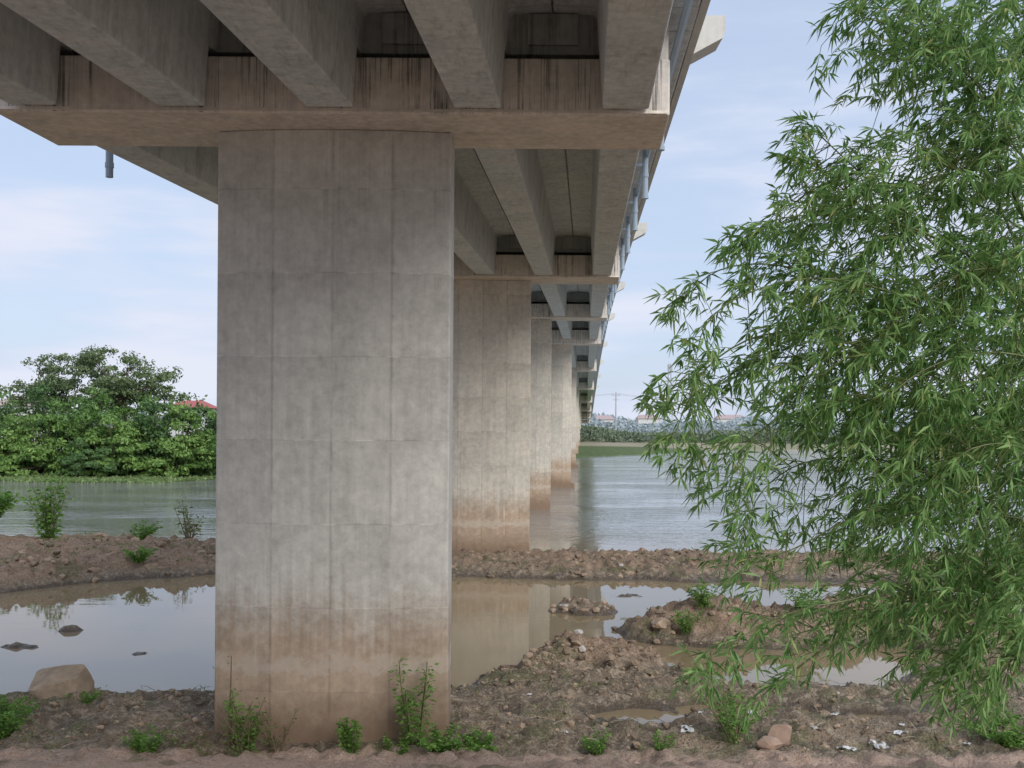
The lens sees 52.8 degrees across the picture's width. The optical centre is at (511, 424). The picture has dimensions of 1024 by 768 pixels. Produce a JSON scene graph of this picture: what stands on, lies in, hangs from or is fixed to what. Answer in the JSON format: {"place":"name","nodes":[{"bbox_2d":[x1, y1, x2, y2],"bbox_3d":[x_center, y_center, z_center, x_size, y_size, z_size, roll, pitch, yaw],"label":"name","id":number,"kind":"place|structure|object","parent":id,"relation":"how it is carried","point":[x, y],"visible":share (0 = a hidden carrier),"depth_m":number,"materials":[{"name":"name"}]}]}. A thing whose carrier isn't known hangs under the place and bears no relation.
{"place":"outdoors","nodes":[
{"label":"outdoors","id":0,"kind":"place"},
{"bbox_2d":[168,408,216,436],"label":"walls","id":1,"kind":"structure","parent":0,"point":[174,433],"depth_m":148.50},
{"bbox_2d":[173,401,216,408],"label":"roof","id":2,"kind":"structure","parent":1,"relation":"on","point":[203,402],"depth_m":150.89,"materials":[{"name":"red tile"}]},
{"bbox_2d":[0,426,1023,767],"bbox_3d":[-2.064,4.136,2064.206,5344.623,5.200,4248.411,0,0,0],"label":"ground","id":3,"kind":"structure","parent":0,"point":[518,748],"depth_m":20.59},
{"bbox_2d":[0,486,25,517],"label":"sapling","id":4,"kind":"object","parent":3,"relation":"on","point":[5,499],"visible":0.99,"depth_m":45.65,"materials":[{"name":"green plant"}]},
{"bbox_2d":[0,389,26,462],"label":"riverside tree","id":5,"kind":"object","parent":3,"relation":"on","point":[8,402],"visible":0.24,"depth_m":109.94,"materials":[{"name":"green plant"}]},
{"bbox_2d":[0,694,35,723],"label":"leafy weed","id":6,"kind":"object","parent":3,"relation":"on","point":[7,709],"visible":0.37,"depth_m":18.54,"materials":[{"name":"green plant"}]},
{"bbox_2d":[0,696,38,739],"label":"leafy weed","id":7,"kind":"object","parent":3,"relation":"on","point":[9,726],"visible":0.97,"depth_m":18.11,"materials":[{"name":"green plant"}]},
{"bbox_2d":[0,420,44,474],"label":"riverside tree","id":8,"kind":"object","parent":3,"relation":"on","point":[5,443],"visible":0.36,"depth_m":106.66,"materials":[{"name":"green plant"}]},
{"bbox_2d":[0,381,73,472],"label":"riverside tree","id":9,"kind":"object","parent":3,"relation":"on","point":[35,397],"visible":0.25,"depth_m":109.47,"materials":[{"name":"green plant"}]},
{"bbox_2d":[0,410,87,475],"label":"riverside tree","id":10,"kind":"object","parent":3,"relation":"on","point":[35,455],"visible":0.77,"depth_m":105.49,"materials":[{"name":"green plant"}]},
{"bbox_2d":[23,469,75,539],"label":"sapling","id":11,"kind":"object","parent":3,"relation":"on","point":[48,518],"visible":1,"depth_m":45.54,"materials":[{"name":"green plant"}]},
{"bbox_2d":[0,353,107,418],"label":"broadleaf tree","id":12,"kind":"object","parent":3,"relation":"on","point":[49,369],"visible":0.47,"depth_m":116.01,"materials":[{"name":"green plant"}]},
{"bbox_2d":[28,664,94,699],"bbox_3d":[-9.250,5.274,21.045,1.189,0.730,0.991,0,0,0],"label":"boulder","id":13,"kind":"object","parent":3,"relation":"on","point":[55,681],"visible":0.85,"depth_m":20.86,"materials":[{"name":"stone"}]},
{"bbox_2d":[31,389,124,472],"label":"riverside tree","id":14,"kind":"object","parent":3,"relation":"on","point":[71,420],"visible":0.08,"depth_m":110.37,"materials":[{"name":"green plant"}]},
{"bbox_2d":[63,690,101,703],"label":"leafy weed","id":15,"kind":"object","parent":3,"relation":"on","point":[90,697],"visible":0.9,"depth_m":20.49,"materials":[{"name":"green plant"}]},
{"bbox_2d":[38,386,130,475],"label":"riverside tree","id":16,"kind":"object","parent":3,"relation":"on","point":[86,415],"visible":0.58,"depth_m":106.44,"materials":[{"name":"green plant"}]},
{"bbox_2d":[57,438,120,476],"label":"riverside tree","id":17,"kind":"object","parent":3,"relation":"on","point":[79,464],"visible":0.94,"depth_m":103.74,"materials":[{"name":"green plant"}]},
{"bbox_2d":[62,416,164,476],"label":"riverside tree","id":18,"kind":"object","parent":3,"relation":"on","point":[126,457],"visible":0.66,"depth_m":105.00,"materials":[{"name":"green plant"}]},
{"bbox_2d":[60,344,186,444],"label":"broadleaf tree","id":19,"kind":"object","parent":3,"relation":"on","point":[124,389],"visible":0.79,"depth_m":114.25,"materials":[{"name":"green plant"}]},
{"bbox_2d":[67,391,207,434],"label":"distant treeline","id":20,"kind":"object","parent":3,"relation":"on","point":[187,399],"visible":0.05,"depth_m":188.46,"materials":[{"name":"green plant"}]},
{"bbox_2d":[122,545,163,563],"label":"leafy weed","id":21,"kind":"object","parent":3,"relation":"on","point":[140,559],"visible":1,"depth_m":38.59,"materials":[{"name":"green plant"}]},
{"bbox_2d":[111,391,176,465],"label":"riverside tree","id":22,"kind":"object","parent":3,"relation":"on","point":[132,410],"visible":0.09,"depth_m":111.50,"materials":[{"name":"green plant"}]},
{"bbox_2d":[118,723,171,753],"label":"leafy weed","id":23,"kind":"object","parent":3,"relation":"on","point":[140,742],"visible":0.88,"depth_m":17.46,"materials":[{"name":"green plant"}]},
{"bbox_2d":[130,520,164,539],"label":"leafy weed","id":24,"kind":"object","parent":3,"relation":"on","point":[143,533],"visible":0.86,"depth_m":44.95,"materials":[{"name":"green plant"}]},
{"bbox_2d":[110,401,198,475],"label":"riverside tree","id":25,"kind":"object","parent":3,"relation":"on","point":[143,417],"visible":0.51,"depth_m":106.82,"materials":[{"name":"green plant"}]},
{"bbox_2d":[131,401,215,476],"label":"riverside tree","id":26,"kind":"object","parent":3,"relation":"on","point":[174,447],"visible":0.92,"depth_m":106.02,"materials":[{"name":"green plant"}]},
{"bbox_2d":[167,497,206,538],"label":"sapling","id":27,"kind":"object","parent":3,"relation":"on","point":[190,530],"visible":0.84,"depth_m":45.36,"materials":[{"name":"green plant"}]},
{"bbox_2d":[159,718,214,748],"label":"dry weed","id":28,"kind":"object","parent":3,"relation":"on","point":[172,740],"visible":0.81,"depth_m":17.49,"materials":[{"name":"brown plant"}]},
{"bbox_2d":[175,409,216,476],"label":"riverside tree","id":29,"kind":"object","parent":3,"relation":"on","point":[205,466],"visible":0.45,"depth_m":107.22,"materials":[{"name":"green plant"}]},
{"bbox_2d":[178,401,216,468],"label":"riverside tree","id":30,"kind":"object","parent":3,"relation":"on","point":[209,423],"visible":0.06,"depth_m":112.00,"materials":[{"name":"green plant"}]},
{"bbox_2d":[194,731,242,756],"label":"dry weed","id":31,"kind":"object","parent":3,"relation":"on","point":[212,745],"visible":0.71,"depth_m":17.29,"materials":[{"name":"brown plant"}]},
{"bbox_2d":[215,656,240,747],"bbox_3d":[-4.839,4.801,17.543,0.455,1.767,0.423,0,0,0],"label":"dry weed","id":32,"kind":"object","parent":3,"relation":"on","point":[229,734],"visible":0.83,"depth_m":17.51,"materials":[{"name":"brown plant"}]},
{"bbox_2d":[214,697,269,753],"bbox_3d":[-4.541,5.075,17.411,0.943,0.982,0.637,0,0,-28],"label":"dry weed","id":33,"kind":"object","parent":3,"relation":"on","point":[234,744],"visible":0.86,"depth_m":17.34,"materials":[{"name":"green plant"}]},
{"bbox_2d":[223,688,264,756],"bbox_3d":[-4.550,5.021,17.348,0.663,1.122,0.642,0,0,0],"label":"leafy weed","id":34,"kind":"object","parent":3,"relation":"on","point":[237,720],"visible":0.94,"depth_m":17.35,"materials":[{"name":"green plant"}]},
{"bbox_2d":[252,707,300,751],"bbox_3d":[-4.020,5.136,17.334,0.890,0.794,0.686,0,0,23],"label":"dry weed","id":35,"kind":"object","parent":3,"relation":"on","point":[273,739],"visible":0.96,"depth_m":17.34,"materials":[{"name":"brown plant"}]},
{"bbox_2d":[214,130,454,744],"bbox_3d":[-3.150,0.794,18.525,4.100,11.868,1.210,0,0,0],"label":"pier shaft","id":36,"kind":"object","parent":3,"relation":"on","point":[334,430],"visible":1,"depth_m":17.95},
{"bbox_2d":[0,55,669,149],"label":"pier cap","id":37,"kind":"object","parent":36,"relation":"on","point":[417,83],"visible":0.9,"depth_m":17.01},
{"bbox_2d":[0,106,667,113],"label":"cap lip","id":38,"kind":"object","parent":37,"relation":"attached to","point":[332,110],"visible":1,"depth_m":16.98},
{"bbox_2d":[660,24,668,59],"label":"shear block","id":39,"kind":"structure","parent":37,"relation":"on","point":[664,54],"depth_m":17.12,"materials":[{"name":"concrete"}]},
{"bbox_2d":[334,716,363,753],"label":"leafy weed","id":40,"kind":"object","parent":3,"relation":"on","point":[350,744],"visible":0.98,"depth_m":17.24,"materials":[{"name":"green plant"}]},
{"bbox_2d":[95,539,671,629],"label":"mud lumps","id":41,"kind":"object","parent":3,"relation":"on","point":[659,623],"visible":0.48,"depth_m":27.62,"materials":[{"name":"soil"}]},
{"bbox_2d":[382,732,411,754],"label":"leafy weed","id":42,"kind":"object","parent":3,"relation":"on","point":[404,745],"visible":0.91,"depth_m":17.36,"materials":[{"name":"green plant"}]},
{"bbox_2d":[387,658,438,745],"bbox_3d":[-1.713,4.803,17.598,0.914,1.561,0.768,0,0,0],"label":"leafy weed","id":43,"kind":"object","parent":3,"relation":"on","point":[406,710],"visible":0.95,"depth_m":17.61,"materials":[{"name":"green plant"}]},
{"bbox_2d":[405,721,466,752],"bbox_3d":[-1.289,5.298,17.219,0.999,0.458,1.036,0,0,-11],"label":"leafy weed","id":44,"kind":"object","parent":3,"relation":"on","point":[437,743],"visible":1,"depth_m":17.18,"materials":[{"name":"green plant"}]},
{"bbox_2d":[455,725,497,751],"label":"leafy weed","id":45,"kind":"object","parent":3,"relation":"on","point":[471,739],"visible":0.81,"depth_m":17.49,"materials":[{"name":"green plant"}]},
{"bbox_2d":[452,280,530,552],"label":"pier shaft","id":46,"kind":"object","parent":3,"relation":"on","point":[491,417],"visible":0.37,"depth_m":43.94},
{"bbox_2d":[454,254,619,284],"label":"pier cap","id":47,"kind":"object","parent":46,"relation":"on","point":[578,265],"visible":0.47,"depth_m":43.00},
{"bbox_2d":[454,275,618,276],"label":"cap lip","id":48,"kind":"object","parent":47,"relation":"attached to","point":[539,275],"visible":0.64,"depth_m":42.98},
{"bbox_2d":[0,532,1023,752],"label":"soil clods","id":49,"kind":"object","parent":3,"relation":"on","point":[525,660],"visible":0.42,"depth_m":23.52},
{"bbox_2d":[4,532,1023,754],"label":"grass tufts","id":50,"kind":"object","parent":3,"relation":"on","point":[173,720],"visible":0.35,"depth_m":20.80,"materials":[{"name":"green plant"}]},
{"bbox_2d":[82,410,976,432],"bbox_3d":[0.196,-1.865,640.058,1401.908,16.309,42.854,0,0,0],"label":"buildings","id":51,"kind":"structure","parent":3,"relation":"on","point":[625,420],"depth_m":629.05,"materials":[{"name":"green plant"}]},
{"bbox_2d":[44,672,1023,748],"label":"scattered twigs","id":52,"kind":"object","parent":3,"relation":"on","point":[537,716],"visible":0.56,"depth_m":19.43,"materials":[{"name":"wood"}]},
{"bbox_2d":[530,319,551,509],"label":"pier shaft","id":53,"kind":"object","parent":3,"relation":"on","point":[540,421],"visible":0.23,"depth_m":69.99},
{"bbox_2d":[551,344,571,483],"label":"pier shaft","id":54,"kind":"object","parent":3,"relation":"on","point":[561,372],"visible":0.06,"depth_m":95.99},
{"bbox_2d":[552,330,600,345],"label":"pier cap","id":55,"kind":"object","parent":54,"relation":"on","point":[578,334],"visible":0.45,"depth_m":95.00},
{"bbox_2d":[571,371,575,464],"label":"pier shaft","id":56,"kind":"object","parent":3,"relation":"on","point":[573,426],"visible":0.09,"depth_m":141.04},
{"bbox_2d":[572,362,596,371],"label":"pier cap","id":57,"kind":"object","parent":56,"relation":"on","point":[581,366],"visible":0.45,"depth_m":140.00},
{"bbox_2d":[576,390,578,453],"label":"pier shaft","id":58,"kind":"object","parent":3,"relation":"on","point":[577,408],"visible":0.09,"depth_m":186.05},
{"bbox_2d":[579,727,611,754],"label":"leafy weed","id":59,"kind":"object","parent":3,"relation":"on","point":[601,744],"visible":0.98,"depth_m":17.58,"materials":[{"name":"green plant"}]},
{"bbox_2d":[650,728,676,750],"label":"leafy weed","id":60,"kind":"object","parent":3,"relation":"on","point":[659,746],"visible":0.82,"depth_m":17.57,"materials":[{"name":"green plant"}]},
{"bbox_2d":[670,608,705,633],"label":"leafy weed","id":61,"kind":"object","parent":3,"relation":"on","point":[683,624],"visible":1,"depth_m":27.22,"materials":[{"name":"green plant"}]},
{"bbox_2d":[684,577,720,607],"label":"leafy weed","id":62,"kind":"object","parent":3,"relation":"on","point":[701,598],"visible":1,"depth_m":27.98,"materials":[{"name":"green plant"}]},
{"bbox_2d":[704,684,753,744],"bbox_3d":[3.716,5.109,17.883,0.900,0.953,1.207,0,0,0],"label":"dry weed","id":63,"kind":"object","parent":3,"relation":"on","point":[735,737],"visible":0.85,"depth_m":17.90,"materials":[{"name":"green plant"}]},
{"bbox_2d":[696,687,780,733],"bbox_3d":[4.054,5.087,18.420,1.239,0.812,1.135,0,0,-20],"label":"leafy weed","id":64,"kind":"object","parent":3,"relation":"on","point":[733,704],"visible":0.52,"depth_m":18.39,"materials":[{"name":"green plant"}]},
{"bbox_2d":[755,736,782,749],"bbox_3d":[4.400,5.441,17.585,0.409,0.224,0.338,0,0,-41],"label":"stone slab","id":65,"kind":"object","parent":3,"relation":"on","point":[767,742],"depth_m":17.50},
{"bbox_2d":[768,724,791,745],"bbox_3d":[4.740,5.448,18.127,0.394,0.428,0.524,0,0,26],"label":"boulder","id":66,"kind":"object","parent":3,"relation":"on","point":[782,733],"visible":0.76,"depth_m":17.96,"materials":[{"name":"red stone"}]},
{"bbox_2d":[582,415,1005,437],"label":"distant treeline","id":67,"kind":"object","parent":3,"relation":"on","point":[645,427],"visible":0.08,"depth_m":385.96,"materials":[{"name":"green plant"}]},
{"bbox_2d":[580,425,1020,444],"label":"riverbank bushes","id":68,"kind":"object","parent":3,"relation":"on","point":[602,432],"visible":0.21,"depth_m":274.70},
{"bbox_2d":[771,580,830,609],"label":"leafy weed","id":69,"kind":"object","parent":3,"relation":"on","point":[808,600],"visible":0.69,"depth_m":28.38,"materials":[{"name":"green plant"}]},
{"bbox_2d":[630,0,1023,742],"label":"bamboo","id":70,"kind":"object","parent":3,"relation":"on","point":[958,416],"visible":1,"depth_m":7.73,"materials":[{"name":"green plant"}]},
{"bbox_2d":[950,697,1023,725],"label":"leafy weed","id":71,"kind":"object","parent":3,"relation":"on","point":[1003,721],"visible":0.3,"depth_m":19.00,"materials":[{"name":"green plant"}]},
{"bbox_2d":[958,715,1023,749],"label":"leafy weed","id":72,"kind":"object","parent":3,"relation":"on","point":[1009,738],"visible":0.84,"depth_m":17.84,"materials":[{"name":"green plant"}]},
{"bbox_2d":[0,451,1023,723],"bbox_3d":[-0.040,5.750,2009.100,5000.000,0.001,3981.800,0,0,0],"label":"water","id":73,"kind":"structure","parent":0,"point":[604,503],"depth_m":35.08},
{"bbox_2d":[0,472,215,483],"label":"water hyacinth","id":74,"kind":"object","parent":73,"relation":"on","point":[40,478],"visible":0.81,"depth_m":100.84,"materials":[{"name":"green plant"}]},
{"bbox_2d":[0,0,1023,423],"label":"sky","id":75,"kind":"structure","parent":0,"point":[127,261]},
{"bbox_2d":[531,304,606,320],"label":"pier cap","id":76,"kind":"object","parent":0,"point":[574,312],"visible":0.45,"depth_m":69.00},
{"bbox_2d":[552,0,700,409],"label":"deck slab","id":77,"kind":"structure","parent":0,"point":[569,189],"depth_m":32.54,"materials":[{"name":"concrete"}]},
{"bbox_2d":[0,2,60,104],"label":"girder","id":78,"kind":"object","parent":77,"relation":"attached to","point":[29,60],"visible":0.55,"depth_m":16.08,"materials":[{"name":"concrete"}]},
{"bbox_2d":[60,42,74,54],"bbox_3d":[-7.804,-6.673,17.492,2.480,0.843,1.105,0,0,0],"label":"girder dapped end","id":79,"kind":"object","parent":77,"relation":"attached to","point":[65,49],"visible":0.04,"depth_m":17.25,"materials":[{"name":"concrete"}]},
{"bbox_2d":[0,0,210,105],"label":"girder","id":80,"kind":"object","parent":77,"relation":"attached to","point":[155,51],"visible":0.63,"depth_m":14.78,"materials":[{"name":"concrete"}]},
{"bbox_2d":[98,146,217,204],"bbox_3d":[-6.826,-6.715,31.075,2.394,2.754,23.960,0,0,4],"label":"girder","id":81,"kind":"object","parent":77,"relation":"attached to","point":[193,169],"visible":0.01,"depth_m":22.50,"materials":[{"name":"concrete"}]},
{"bbox_2d":[208,12,218,55],"bbox_3d":[-5.374,-6.657,17.492,2.480,0.843,1.105,0,0,0],"label":"girder dapped end","id":82,"kind":"object","parent":77,"relation":"attached to","point":[213,34],"visible":0.03,"depth_m":17.12,"materials":[{"name":"concrete"}]},
{"bbox_2d":[200,0,402,106],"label":"girder","id":83,"kind":"object","parent":77,"relation":"attached to","point":[304,51],"visible":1,"depth_m":14.67,"materials":[{"name":"concrete"}]},
{"bbox_2d":[71,9,598,58],"bbox_3d":[-2.913,-6.615,18.040,8.953,0.770,1.660,0,0,0],"label":"diaphragm","id":84,"kind":"object","parent":77,"relation":"attached to","point":[552,35],"visible":0.27,"depth_m":17.28,"materials":[{"name":"concrete"}]},
{"bbox_2d":[356,0,406,56],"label":"girder dapped end","id":85,"kind":"object","parent":77,"relation":"attached to","point":[364,11],"visible":0.13,"depth_m":17.10,"materials":[{"name":"concrete"}]},
{"bbox_2d":[105,137,664,339],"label":"drain pipes","id":86,"kind":"object","parent":77,"relation":"attached to","point":[109,165],"visible":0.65,"depth_m":32.54,"materials":[{"name":"plastic"}]},
{"bbox_2d":[404,0,550,107],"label":"girder","id":87,"kind":"object","parent":77,"relation":"attached to","point":[464,41],"visible":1,"depth_m":14.40,"materials":[{"name":"concrete"}]},
{"bbox_2d":[405,0,551,57],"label":"girder dapped end","id":88,"kind":"object","parent":77,"relation":"attached to","point":[519,10],"visible":0.17,"depth_m":17.09,"materials":[{"name":"concrete"}]},
{"bbox_2d":[454,148,513,274],"bbox_3d":[-1.966,-6.681,31.075,2.394,2.754,23.960,0,0,4],"label":"girder","id":89,"kind":"object","parent":77,"relation":"attached to","point":[481,222],"visible":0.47,"depth_m":34.22,"materials":[{"name":"concrete"}]},
{"bbox_2d":[454,235,590,254],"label":"diaphragm","id":90,"kind":"object","parent":77,"relation":"attached to","point":[564,245],"visible":0.35,"depth_m":43.28,"materials":[{"name":"concrete"}]},
{"bbox_2d":[474,148,572,274],"bbox_3d":[0.464,-6.664,31.075,2.394,2.754,23.960,0,0,4],"label":"girder","id":91,"kind":"object","parent":77,"relation":"attached to","point":[530,188],"visible":0.55,"depth_m":28.84,"materials":[{"name":"concrete"}]},
{"bbox_2d":[539,284,577,315],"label":"girder","id":92,"kind":"object","parent":77,"relation":"attached to","point":[555,295],"visible":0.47,"depth_m":58.11,"materials":[{"name":"concrete"}]},
{"bbox_2d":[531,291,589,303],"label":"diaphragm","id":93,"kind":"object","parent":77,"relation":"attached to","point":[572,298],"visible":0.28,"depth_m":69.28,"materials":[{"name":"concrete"}]},
{"bbox_2d":[556,321,572,338],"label":"girder","id":94,"kind":"object","parent":77,"relation":"attached to","point":[565,327],"visible":0.23,"depth_m":83.75,"materials":[{"name":"concrete"}]},
{"bbox_2d":[552,321,588,329],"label":"diaphragm","id":95,"kind":"object","parent":77,"relation":"attached to","point":[580,325],"visible":0.27,"depth_m":95.28,"materials":[{"name":"concrete"}]},
{"bbox_2d":[572,345,581,367],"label":"girder","id":96,"kind":"object","parent":77,"relation":"attached to","point":[576,350],"visible":0.21,"depth_m":128.30,"materials":[{"name":"concrete"}]},
{"bbox_2d":[583,357,599,386],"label":"girder","id":97,"kind":"object","parent":77,"relation":"attached to","point":[589,376],"visible":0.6,"depth_m":169.10,"materials":[{"name":"concrete"}]},
{"bbox_2d":[582,323,603,367],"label":"girder","id":98,"kind":"object","parent":77,"relation":"attached to","point":[591,352],"visible":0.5,"depth_m":125.22,"materials":[{"name":"concrete"}]},
{"bbox_2d":[588,295,608,338],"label":"girder","id":99,"kind":"object","parent":77,"relation":"attached to","point":[594,327],"visible":0.23,"depth_m":82.29,"materials":[{"name":"concrete"}]},
{"bbox_2d":[578,243,625,316],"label":"girder","id":100,"kind":"object","parent":77,"relation":"attached to","point":[597,295],"visible":0.31,"depth_m":56.77,"materials":[{"name":"concrete"}]},
{"bbox_2d":[566,51,685,274],"bbox_3d":[2.894,-6.647,31.075,2.394,2.754,23.960,0,0,4],"label":"girder","id":101,"kind":"object","parent":77,"relation":"attached to","point":[603,183],"visible":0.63,"depth_m":28.82,"materials":[{"name":"concrete"}]},
{"bbox_2d":[553,4,698,58],"bbox_3d":[1.916,-6.606,17.492,2.480,0.843,1.105,0,0,0],"label":"girder dapped end","id":102,"kind":"object","parent":77,"relation":"attached to","point":[674,18],"visible":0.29,"depth_m":17.19,"materials":[{"name":"concrete"}]},
{"bbox_2d":[553,0,700,108],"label":"girder","id":103,"kind":"object","parent":77,"relation":"attached to","point":[631,35],"visible":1,"depth_m":14.21,"materials":[{"name":"concrete"}]},
{"bbox_2d":[591,0,693,412],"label":"service conduit","id":104,"kind":"object","parent":77,"relation":"attached to","point":[685,14],"visible":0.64,"depth_m":18.43,"materials":[{"name":"plastic"}]},
{"bbox_2d":[592,0,710,412],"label":"edge drip","id":105,"kind":"object","parent":77,"relation":"attached to","point":[698,24],"visible":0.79,"depth_m":21.95,"materials":[{"name":"concrete"}]},
{"bbox_2d":[596,15,724,388],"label":"lamp pedestal","id":106,"kind":"object","parent":77,"relation":"on","point":[712,32],"visible":0.37,"depth_m":20.20,"materials":[{"name":"concrete"}]},
{"bbox_2d":[668,30,691,51],"bbox_3d":[2.000,-6.652,18.657,2.480,0.843,1.105,0,0,0],"label":"girder dapped end","id":107,"kind":"object","parent":77,"relation":"attached to","point":[685,40],"visible":0.16,"depth_m":18.56,"materials":[{"name":"concrete"}]},
{"bbox_2d":[636,419,659,431],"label":"walls","id":108,"kind":"structure","parent":0,"point":[640,421],"depth_m":465.50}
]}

